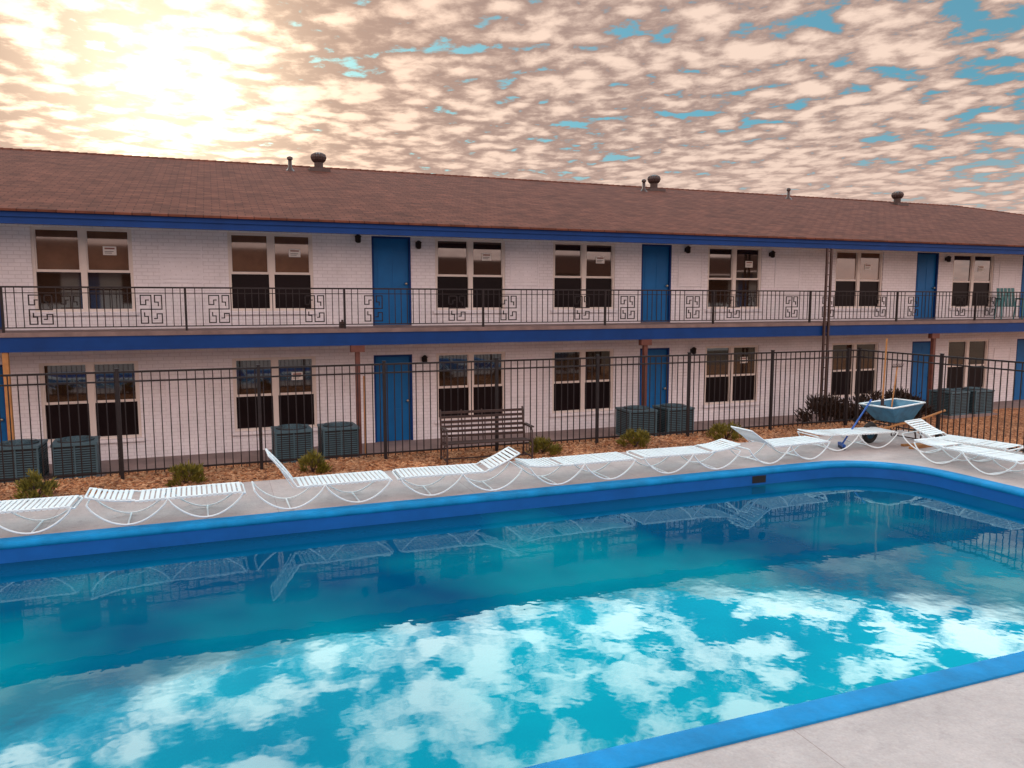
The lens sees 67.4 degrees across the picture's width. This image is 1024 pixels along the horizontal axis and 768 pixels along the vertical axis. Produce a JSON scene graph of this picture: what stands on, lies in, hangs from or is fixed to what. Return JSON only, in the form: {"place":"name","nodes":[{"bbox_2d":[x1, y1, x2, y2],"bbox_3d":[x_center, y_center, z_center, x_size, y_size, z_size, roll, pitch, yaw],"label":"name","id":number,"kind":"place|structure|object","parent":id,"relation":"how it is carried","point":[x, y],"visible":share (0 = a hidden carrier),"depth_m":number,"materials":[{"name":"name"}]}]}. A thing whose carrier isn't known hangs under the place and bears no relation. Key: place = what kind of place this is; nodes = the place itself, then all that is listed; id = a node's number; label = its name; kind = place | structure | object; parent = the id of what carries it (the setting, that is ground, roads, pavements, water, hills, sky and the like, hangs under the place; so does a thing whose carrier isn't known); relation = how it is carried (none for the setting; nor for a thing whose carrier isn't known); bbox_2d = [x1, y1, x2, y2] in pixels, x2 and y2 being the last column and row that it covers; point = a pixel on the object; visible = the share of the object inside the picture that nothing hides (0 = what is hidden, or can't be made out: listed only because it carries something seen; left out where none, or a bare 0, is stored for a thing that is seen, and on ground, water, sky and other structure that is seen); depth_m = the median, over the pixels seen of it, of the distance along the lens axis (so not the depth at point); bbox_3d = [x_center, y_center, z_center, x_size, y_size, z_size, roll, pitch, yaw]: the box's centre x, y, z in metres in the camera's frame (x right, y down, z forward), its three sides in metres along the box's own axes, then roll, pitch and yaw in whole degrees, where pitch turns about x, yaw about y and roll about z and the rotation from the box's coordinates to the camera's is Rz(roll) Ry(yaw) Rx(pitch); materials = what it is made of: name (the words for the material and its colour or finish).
{"place":"outdoors","nodes":[
{"label":"outdoors","id":0,"kind":"place"},
{"bbox_2d":[0,430,1023,767],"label":"pool deck","id":1,"kind":"structure","parent":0,"point":[976,726],"depth_m":8.59,"materials":[{"name":"concrete"}]},
{"bbox_2d":[0,495,82,534],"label":"pool lounger","id":2,"kind":"object","parent":1,"relation":"on","point":[13,511],"visible":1,"depth_m":8.31,"materials":[{"name":"white plastic"}]},
{"bbox_2d":[84,482,245,525],"bbox_3d":[-3.944,1.338,8.832,1.657,0.357,0.534,-3,7,-22],"label":"pool lounger","id":3,"kind":"object","parent":1,"relation":"on","point":[157,499],"visible":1,"depth_m":8.77,"materials":[{"name":"white plastic"}]},
{"bbox_2d":[251,448,392,509],"bbox_3d":[-2.333,1.115,9.456,1.646,0.666,0.534,-2,7,-22],"label":"pool lounger","id":4,"kind":"object","parent":1,"relation":"on","point":[283,469],"visible":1,"depth_m":9.45,"materials":[{"name":"white plastic"}]},
{"bbox_2d":[392,446,521,495],"bbox_3d":[-0.720,1.142,10.071,1.646,0.480,0.534,-2,7,-18],"label":"pool lounger","id":5,"kind":"object","parent":1,"relation":"on","point":[446,468],"visible":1,"depth_m":10.03,"materials":[{"name":"white plastic"}]},
{"bbox_2d":[0,460,1023,767],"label":"swimming pool","id":6,"kind":"structure","parent":1,"relation":"in","point":[632,754],"depth_m":8.59,"materials":[{"name":"blue paint"}]},
{"bbox_2d":[0,477,1023,767],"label":"pool water","id":7,"kind":"structure","parent":6,"relation":"in","point":[518,639],"depth_m":6.35,"materials":[{"name":"blue liquid"}]},
{"bbox_2d":[0,347,1023,483],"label":"metal fence","id":8,"kind":"object","parent":1,"relation":"on","point":[384,372],"visible":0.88,"depth_m":12.76,"materials":[{"name":"black metal"}]},
{"bbox_2d":[515,452,635,484],"bbox_3d":[0.890,1.163,10.679,1.662,0.306,0.534,-3,7,-22],"label":"pool lounger","id":9,"kind":"object","parent":1,"relation":"on","point":[584,459],"visible":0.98,"depth_m":10.61,"materials":[{"name":"white plastic"}]},
{"bbox_2d":[626,439,740,473],"bbox_3d":[2.530,1.067,11.329,1.657,0.357,0.534,-2,7,-19],"label":"pool lounger","id":10,"kind":"object","parent":1,"relation":"on","point":[694,450],"visible":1,"depth_m":11.28,"materials":[{"name":"white plastic"}]},
{"bbox_2d":[728,426,829,463],"bbox_3d":[4.170,0.903,11.987,1.646,0.540,0.534,-3,7,-24],"label":"pool lounger","id":11,"kind":"object","parent":1,"relation":"on","point":[782,442],"visible":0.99,"depth_m":11.93,"materials":[{"name":"white plastic"}]},
{"bbox_2d":[797,427,898,450],"bbox_3d":[5.669,0.909,12.976,1.662,0.314,0.534,-2,6,-17],"label":"pool lounger","id":12,"kind":"object","parent":1,"relation":"on","point":[842,432],"visible":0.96,"depth_m":12.90,"materials":[{"name":"white plastic"}]},
{"bbox_2d":[838,399,871,449],"bbox_3d":[5.868,0.678,13.236,0.221,0.753,1.193,6,9,43],"label":"push broom","id":13,"kind":"object","parent":1,"relation":"on","point":[841,445],"visible":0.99,"depth_m":13.15,"materials":[{"name":"blue plastic"}]},
{"bbox_2d":[859,398,945,442],"bbox_3d":[6.885,0.651,13.730,1.780,0.704,0.692,-3,7,-27],"label":"wheelbarrow","id":14,"kind":"object","parent":1,"relation":"on","point":[902,410],"visible":0.72,"depth_m":13.50,"materials":[{"name":"blue metal"}]},
{"bbox_2d":[878,339,887,418],"bbox_3d":[6.584,-0.076,13.617,0.185,1.451,0.058,-5,8,-36],"label":"shovel","id":15,"kind":"object","parent":14,"relation":"in","point":[882,401],"visible":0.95,"depth_m":13.62,"materials":[{"name":"brown wood"}]},
{"bbox_2d":[891,363,903,406],"bbox_3d":[6.885,0.107,13.838,0.446,0.946,0.122,-5,8,-40],"label":"garden rake","id":16,"kind":"object","parent":14,"relation":"in","point":[895,366],"visible":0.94,"depth_m":13.82,"materials":[{"name":"brown wood"}]},
{"bbox_2d":[902,418,1023,461],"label":"pool lounger","id":17,"kind":"object","parent":1,"relation":"on","point":[928,432],"visible":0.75,"depth_m":12.27,"materials":[{"name":"white plastic"}]},
{"bbox_2d":[914,437,1023,474],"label":"pool lounger","id":18,"kind":"object","parent":1,"relation":"on","point":[981,451],"visible":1,"depth_m":11.31,"materials":[{"name":"white plastic"}]},
{"bbox_2d":[0,408,1023,500],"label":"mulch bed","id":19,"kind":"object","parent":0,"point":[142,480],"visible":0.48,"depth_m":12.42,"materials":[{"name":"brown wood chip mulch"}]},
{"bbox_2d":[0,439,52,482],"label":"air conditioner unit","id":20,"kind":"object","parent":19,"relation":"on","point":[17,456],"visible":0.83,"depth_m":13.23,"materials":[{"name":"metal"}]},
{"bbox_2d":[9,468,59,499],"bbox_3d":[-6.048,1.271,9.732,0.536,0.431,0.620,-2,7,-21],"label":"juniper shrub","id":21,"kind":"object","parent":19,"relation":"on","point":[32,484],"visible":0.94,"depth_m":9.64,"materials":[{"name":"green plant"}]},
{"bbox_2d":[50,436,106,479],"bbox_3d":[-7.816,1.366,13.809,0.860,0.801,0.860,-3,7,-24],"label":"air conditioner unit","id":22,"kind":"object","parent":19,"relation":"on","point":[76,454],"visible":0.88,"depth_m":13.53,"materials":[{"name":"metal"}]},
{"bbox_2d":[163,459,206,486],"bbox_3d":[-4.494,1.223,10.579,0.646,0.370,0.491,-8,10,-52],"label":"juniper shrub","id":23,"kind":"object","parent":19,"relation":"on","point":[195,469],"visible":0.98,"depth_m":10.54,"materials":[{"name":"green plant"}]},
{"bbox_2d":[268,424,312,463],"bbox_3d":[-4.334,1.222,15.138,0.860,0.801,0.860,-3,7,-23],"label":"air conditioner unit","id":24,"kind":"object","parent":19,"relation":"on","point":[293,441],"visible":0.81,"depth_m":14.84,"materials":[{"name":"metal"}]},
{"bbox_2d":[297,448,332,473],"bbox_3d":[-2.905,1.128,11.286,0.506,0.371,0.614,-2,7,-21],"label":"juniper shrub","id":25,"kind":"object","parent":19,"relation":"on","point":[312,459],"visible":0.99,"depth_m":11.21,"materials":[{"name":"green plant"}]},
{"bbox_2d":[316,421,360,459],"bbox_3d":[-3.494,1.187,15.459,0.860,0.801,0.860,-3,7,-23],"label":"air conditioner unit","id":26,"kind":"object","parent":19,"relation":"on","point":[332,438],"visible":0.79,"depth_m":15.17,"materials":[{"name":"metal"}]},
{"bbox_2d":[2,333,939,453],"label":"support posts","id":27,"kind":"object","parent":19,"relation":"on","point":[358,349],"visible":0.55,"depth_m":15.88,"materials":[{"name":"brown wood"}]},
{"bbox_2d":[0,323,1023,352],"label":"balcony beam","id":28,"kind":"structure","parent":27,"relation":"on","point":[59,344],"depth_m":16.34,"materials":[{"name":"blue paint"}]},
{"bbox_2d":[0,318,1023,337],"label":"balcony slab","id":29,"kind":"structure","parent":27,"relation":"on","point":[133,332],"depth_m":16.57,"materials":[{"name":"concrete"}]},
{"bbox_2d":[0,286,1023,332],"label":"balcony railing","id":30,"kind":"object","parent":29,"relation":"on","point":[605,294],"visible":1,"depth_m":16.87,"materials":[{"name":"black metal"}]},
{"bbox_2d":[994,288,1023,318],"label":"patio chair","id":31,"kind":"object","parent":29,"relation":"on","point":[1005,300],"visible":0.75,"depth_m":23.68,"materials":[{"name":"teal plastic"}]},
{"bbox_2d":[439,406,533,464],"bbox_3d":[-0.407,0.805,12.078,1.416,0.806,0.562,-2,6,-17],"label":"garden bench","id":32,"kind":"object","parent":19,"relation":"on","point":[444,430],"visible":0.96,"depth_m":12.18,"materials":[{"name":"brown wood"}]},
{"bbox_2d":[526,436,562,455],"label":"juniper shrub","id":33,"kind":"object","parent":19,"relation":"on","point":[542,443],"visible":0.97,"depth_m":12.49,"materials":[{"name":"green plant"}]},
{"bbox_2d":[611,405,657,438],"bbox_3d":[2.892,0.922,17.896,0.860,0.801,0.860,-2,7,-18],"label":"air conditioner unit","id":34,"kind":"object","parent":19,"relation":"on","point":[629,418],"visible":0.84,"depth_m":17.64,"materials":[{"name":"metal"}]},
{"bbox_2d":[615,426,654,448],"bbox_3d":[2.127,0.921,13.275,0.592,0.380,0.712,3,7,27],"label":"juniper shrub","id":35,"kind":"object","parent":19,"relation":"on","point":[643,437],"visible":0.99,"depth_m":13.18,"materials":[{"name":"green plant"}]},
{"bbox_2d":[652,403,694,435],"bbox_3d":[3.826,0.884,18.252,0.860,0.801,0.860,-2,7,-20],"label":"air conditioner unit","id":36,"kind":"object","parent":19,"relation":"on","point":[668,415],"visible":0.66,"depth_m":17.96,"materials":[{"name":"metal"}]},
{"bbox_2d":[705,420,743,440],"bbox_3d":[3.870,0.848,13.952,0.770,0.378,0.716,-2,7,-21],"label":"juniper shrub","id":37,"kind":"object","parent":19,"relation":"on","point":[721,429],"visible":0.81,"depth_m":13.91,"materials":[{"name":"green plant"}]},
{"bbox_2d":[794,391,852,422],"bbox_3d":[8.100,0.640,19.763,1.335,0.906,1.205,-2,7,-21],"label":"dark shrub","id":38,"kind":"object","parent":19,"relation":"on","point":[824,408],"visible":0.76,"depth_m":19.80,"materials":[{"name":"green plant"}]},
{"bbox_2d":[819,248,832,420],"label":"ironwork column","id":39,"kind":"structure","parent":19,"relation":"on","point":[829,306],"depth_m":19.88,"materials":[{"name":"brown metal"}]},
{"bbox_2d":[838,390,891,422],"bbox_3d":[9.309,0.576,20.167,1.772,0.949,1.685,6,8,43],"label":"dark shrub","id":40,"kind":"object","parent":19,"relation":"on","point":[864,400],"visible":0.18,"depth_m":20.01,"materials":[{"name":"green plant"}]},
{"bbox_2d":[881,386,935,418],"bbox_3d":[10.639,0.527,20.731,1.496,0.925,1.521,1,6,9],"label":"dark shrub","id":41,"kind":"object","parent":19,"relation":"on","point":[923,408],"visible":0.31,"depth_m":20.42,"materials":[{"name":"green plant"}]},
{"bbox_2d":[928,388,971,418],"bbox_3d":[12.191,0.537,21.444,0.860,0.801,0.860,-2,7,-22],"label":"air conditioner unit","id":42,"kind":"object","parent":19,"relation":"on","point":[957,405],"visible":0.73,"depth_m":21.16,"materials":[{"name":"metal"}]},
{"bbox_2d":[954,387,996,416],"bbox_3d":[13.077,0.500,21.783,0.860,0.801,0.860,-2,7,-20],"label":"air conditioner unit","id":43,"kind":"object","parent":19,"relation":"on","point":[982,402],"visible":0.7,"depth_m":21.46,"materials":[{"name":"metal"}]},
{"bbox_2d":[0,0,1023,213],"label":"sky","id":44,"kind":"structure","parent":0,"point":[923,100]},
{"bbox_2d":[49,400,1023,472],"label":"walkway","id":45,"kind":"structure","parent":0,"point":[185,458],"depth_m":17.34,"materials":[{"name":"concrete"}]},
{"bbox_2d":[901,442,956,448],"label":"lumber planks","id":46,"kind":"object","parent":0,"point":[919,445],"visible":0.33,"depth_m":13.00,"materials":[{"name":"brown wood"}]},
{"label":"ground","id":47,"kind":"structure","parent":0,"visible":0},
{"bbox_2d":[0,224,1023,463],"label":"walls","id":48,"kind":"structure","parent":47,"relation":"on","point":[342,260],"depth_m":17.67,"materials":[{"name":"white brick"}]},
{"bbox_2d":[0,365,7,441],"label":"door","id":49,"kind":"structure","parent":48,"relation":"attached to","point":[3,418],"depth_m":14.94,"materials":[{"name":"blue paint"}]},
{"bbox_2d":[30,226,134,311],"bbox_3d":[-8.465,-2.255,15.201,1.760,1.640,0.082,-2,7,-21],"label":"window","id":50,"kind":"structure","parent":48,"relation":"attached to","point":[65,256],"depth_m":15.18,"materials":[{"name":"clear glass"}]},
{"bbox_2d":[39,361,141,442],"bbox_3d":[-8.465,0.340,15.482,1.760,1.580,0.082,-2,7,-21],"label":"window","id":51,"kind":"structure","parent":48,"relation":"attached to","point":[91,388],"depth_m":15.46,"materials":[{"name":"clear glass"}]},
{"bbox_2d":[227,232,313,310],"bbox_3d":[-5.155,-2.392,16.464,1.730,1.640,0.082,-2,7,-21],"label":"window","id":52,"kind":"structure","parent":48,"relation":"attached to","point":[269,260],"depth_m":16.45,"materials":[{"name":"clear glass"}]},
{"bbox_2d":[232,356,316,431],"bbox_3d":[-5.155,0.203,16.745,1.730,1.580,0.082,-2,7,-21],"label":"window","id":53,"kind":"structure","parent":48,"relation":"attached to","point":[273,361],"depth_m":16.74,"materials":[{"name":"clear glass"}]},
{"bbox_2d":[355,234,361,242],"bbox_3d":[-3.386,-3.198,16.889,0.160,0.190,0.174,-2,7,-21],"label":"wall lantern","id":54,"kind":"object","parent":48,"relation":"attached to","point":[357,238],"depth_m":16.83,"materials":[{"name":"black metal"}]},
{"bbox_2d":[371,236,411,325],"bbox_3d":[-2.737,-2.323,17.403,0.890,2.000,0.165,-2,7,-21],"label":"door","id":55,"kind":"structure","parent":48,"relation":"attached to","point":[391,262],"depth_m":17.40,"materials":[{"name":"blue paint"}]},
{"bbox_2d":[374,354,412,442],"bbox_3d":[-2.737,0.331,17.692,0.890,2.020,0.165,-2,7,-21],"label":"door","id":56,"kind":"structure","parent":48,"relation":"attached to","point":[406,358],"depth_m":17.70,"materials":[{"name":"blue paint"}]},
{"bbox_2d":[415,240,421,248],"bbox_3d":[-2.116,-3.151,17.384,0.160,0.190,0.174,-2,7,-21],"label":"wall lantern","id":57,"kind":"object","parent":48,"relation":"attached to","point":[418,244],"depth_m":17.33,"materials":[{"name":"black metal"}]},
{"bbox_2d":[422,355,427,361],"bbox_3d":[-2.013,-0.570,17.704,0.160,0.190,0.174,-2,7,-21],"label":"wall lantern","id":58,"kind":"object","parent":48,"relation":"attached to","point":[424,358],"depth_m":17.64,"materials":[{"name":"black metal"}]},
{"bbox_2d":[435,238,504,309],"bbox_3d":[-0.987,-2.565,18.054,1.720,1.640,0.082,-2,7,-21],"label":"window","id":59,"kind":"structure","parent":48,"relation":"attached to","point":[468,264],"depth_m":18.04,"materials":[{"name":"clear glass"}]},
{"bbox_2d":[436,352,504,419],"bbox_3d":[-0.987,0.030,18.336,1.720,1.580,0.082,-2,7,-21],"label":"window","id":60,"kind":"structure","parent":48,"relation":"attached to","point":[467,356],"depth_m":18.31,"materials":[{"name":"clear glass"}]},
{"bbox_2d":[0,147,1023,246],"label":"roof","id":61,"kind":"structure","parent":48,"relation":"on","point":[31,180],"depth_m":19.82,"materials":[{"name":"brown"}]},
{"bbox_2d":[286,156,293,170],"bbox_3d":[-6.379,-6.311,22.064,0.320,0.450,0.312,-2,7,-21],"label":"vent pipe","id":62,"kind":"object","parent":61,"relation":"on","point":[289,159],"visible":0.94,"depth_m":22.01,"materials":[{"name":"grey metal"}]},
{"bbox_2d":[308,152,330,171],"bbox_3d":[-5.746,-6.567,22.819,0.600,0.620,0.600,-2,7,-21],"label":"turbine vent","id":63,"kind":"object","parent":61,"relation":"on","point":[318,159],"visible":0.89,"depth_m":22.65,"materials":[{"name":"grey metal"}]},
{"bbox_2d":[0,223,1016,254],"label":"soffits","id":64,"kind":"object","parent":61,"relation":"attached to","point":[488,238],"visible":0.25,"depth_m":17.76,"materials":[{"name":"paint"}]},
{"bbox_2d":[0,211,1023,254],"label":"eave fascia","id":65,"kind":"structure","parent":61,"relation":"attached to","point":[50,218],"depth_m":16.09,"materials":[{"name":"blue paint"}]},
{"bbox_2d":[641,179,647,191],"bbox_3d":[4.498,-6.762,26.214,0.320,0.450,0.312,-2,7,-21],"label":"vent pipe","id":66,"kind":"object","parent":61,"relation":"on","point":[643,181],"visible":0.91,"depth_m":26.16,"materials":[{"name":"grey metal"}]},
{"bbox_2d":[646,175,665,191],"bbox_3d":[4.972,-7.011,26.909,0.600,0.620,0.600,-2,7,-21],"label":"turbine vent","id":67,"kind":"object","parent":61,"relation":"on","point":[653,180],"visible":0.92,"depth_m":26.74,"materials":[{"name":"grey metal"}]},
{"bbox_2d":[785,188,791,199],"bbox_3d":[10.307,-7.081,28.639,0.320,0.450,0.312,-2,7,-21],"label":"vent pipe","id":68,"kind":"object","parent":61,"relation":"on","point":[788,193],"visible":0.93,"depth_m":28.58,"materials":[{"name":"grey metal"}]},
{"bbox_2d":[891,191,908,205],"bbox_3d":[15.521,-7.449,30.935,0.600,0.620,0.600,-2,7,-21],"label":"turbine vent","id":69,"kind":"object","parent":61,"relation":"on","point":[896,196],"visible":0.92,"depth_m":30.77,"materials":[{"name":"grey metal"}]},
{"bbox_2d":[31,242,1016,446],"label":"sills and grilles","id":70,"kind":"structure","parent":48,"relation":"attached to","point":[298,312],"depth_m":18.51,"materials":[{"name":"white paint"}]},
{"bbox_2d":[552,349,612,413],"bbox_3d":[1.772,-0.085,19.389,1.710,1.580,0.082,-2,7,-21],"label":"window","id":71,"kind":"structure","parent":48,"relation":"attached to","point":[580,353],"depth_m":19.37,"materials":[{"name":"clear glass"}]},
{"bbox_2d":[553,242,614,309],"bbox_3d":[1.772,-2.679,19.107,1.710,1.640,0.082,-2,7,-21],"label":"window","id":72,"kind":"structure","parent":48,"relation":"attached to","point":[583,265],"depth_m":19.09,"materials":[{"name":"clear glass"}]},
{"bbox_2d":[639,348,669,407],"bbox_3d":[3.695,0.065,20.146,0.890,2.020,0.165,-2,7,-21],"label":"door","id":73,"kind":"structure","parent":48,"relation":"attached to","point":[658,351],"depth_m":20.15,"materials":[{"name":"blue paint"}]},
{"bbox_2d":[641,244,671,322],"bbox_3d":[3.695,-2.590,19.858,0.890,2.000,0.165,-2,7,-21],"label":"door","id":74,"kind":"structure","parent":48,"relation":"attached to","point":[656,268],"depth_m":19.86,"materials":[{"name":"blue paint"}]},
{"bbox_2d":[684,246,690,252],"bbox_3d":[4.568,-3.488,19.929,0.160,0.190,0.174,-2,7,-21],"label":"wall lantern","id":75,"kind":"object","parent":48,"relation":"attached to","point":[687,249],"depth_m":19.88,"materials":[{"name":"black metal"}]},
{"bbox_2d":[690,347,695,353],"bbox_3d":[4.802,-0.883,20.302,0.160,0.190,0.174,-2,7,-21],"label":"wall lantern","id":76,"kind":"object","parent":48,"relation":"attached to","point":[693,350],"depth_m":20.25,"materials":[{"name":"black metal"}]},
{"bbox_2d":[704,345,757,404],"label":"window","id":77,"kind":"structure","parent":48,"relation":"attached to","point":[731,349],"depth_m":20.99,"materials":[{"name":"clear glass"}]},
{"bbox_2d":[707,247,761,308],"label":"window","id":78,"kind":"structure","parent":48,"relation":"attached to","point":[734,268],"depth_m":20.71,"materials":[{"name":"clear glass"}]},
{"bbox_2d":[769,251,775,257],"bbox_3d":[7.089,-3.533,20.897,0.160,0.190,0.174,-2,7,-21],"label":"wall lantern","id":79,"kind":"object","parent":48,"relation":"attached to","point":[771,254],"depth_m":20.84,"materials":[{"name":"black metal"}]},
{"bbox_2d":[830,342,878,396],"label":"window","id":80,"kind":"structure","parent":48,"relation":"attached to","point":[863,346],"depth_m":22.52,"materials":[{"name":"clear glass"}]},
{"bbox_2d":[834,250,882,307],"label":"window","id":81,"kind":"structure","parent":48,"relation":"attached to","point":[858,270],"depth_m":22.25,"materials":[{"name":"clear glass"}]},
{"bbox_2d":[910,341,930,400],"bbox_3d":[12.471,-0.299,23.495,0.890,2.020,0.165,-2,7,-21],"label":"door","id":82,"kind":"structure","parent":48,"relation":"attached to","point":[920,347],"depth_m":23.47,"materials":[{"name":"blue paint"}]},
{"bbox_2d":[914,252,938,319],"bbox_3d":[12.471,-2.954,23.207,0.890,2.000,0.165,-2,7,-21],"label":"door","id":83,"kind":"structure","parent":48,"relation":"attached to","point":[927,272],"depth_m":23.22,"materials":[{"name":"blue paint"}]},
{"bbox_2d":[945,256,950,261],"bbox_3d":[13.204,-3.786,23.231,0.160,0.190,0.174,-2,7,-21],"label":"wall lantern","id":84,"kind":"object","parent":48,"relation":"attached to","point":[947,258],"depth_m":23.19,"materials":[{"name":"black metal"}]},
{"bbox_2d":[946,339,988,387],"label":"window","id":85,"kind":"structure","parent":48,"relation":"attached to","point":[969,348],"depth_m":24.16,"materials":[{"name":"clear glass"}]},
{"bbox_2d":[951,254,993,307],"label":"window","id":86,"kind":"structure","parent":48,"relation":"attached to","point":[972,272],"depth_m":23.88,"materials":[{"name":"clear glass"}]},
{"bbox_2d":[1014,339,1023,399],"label":"door","id":87,"kind":"structure","parent":48,"relation":"attached to","point":[1020,351],"depth_m":25.05,"materials":[{"name":"blue paint"}]},
{"bbox_2d":[1019,255,1023,317],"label":"door","id":88,"kind":"structure","parent":48,"relation":"attached to","point":[1022,284],"depth_m":24.70,"materials":[{"name":"blue paint"}]}
]}

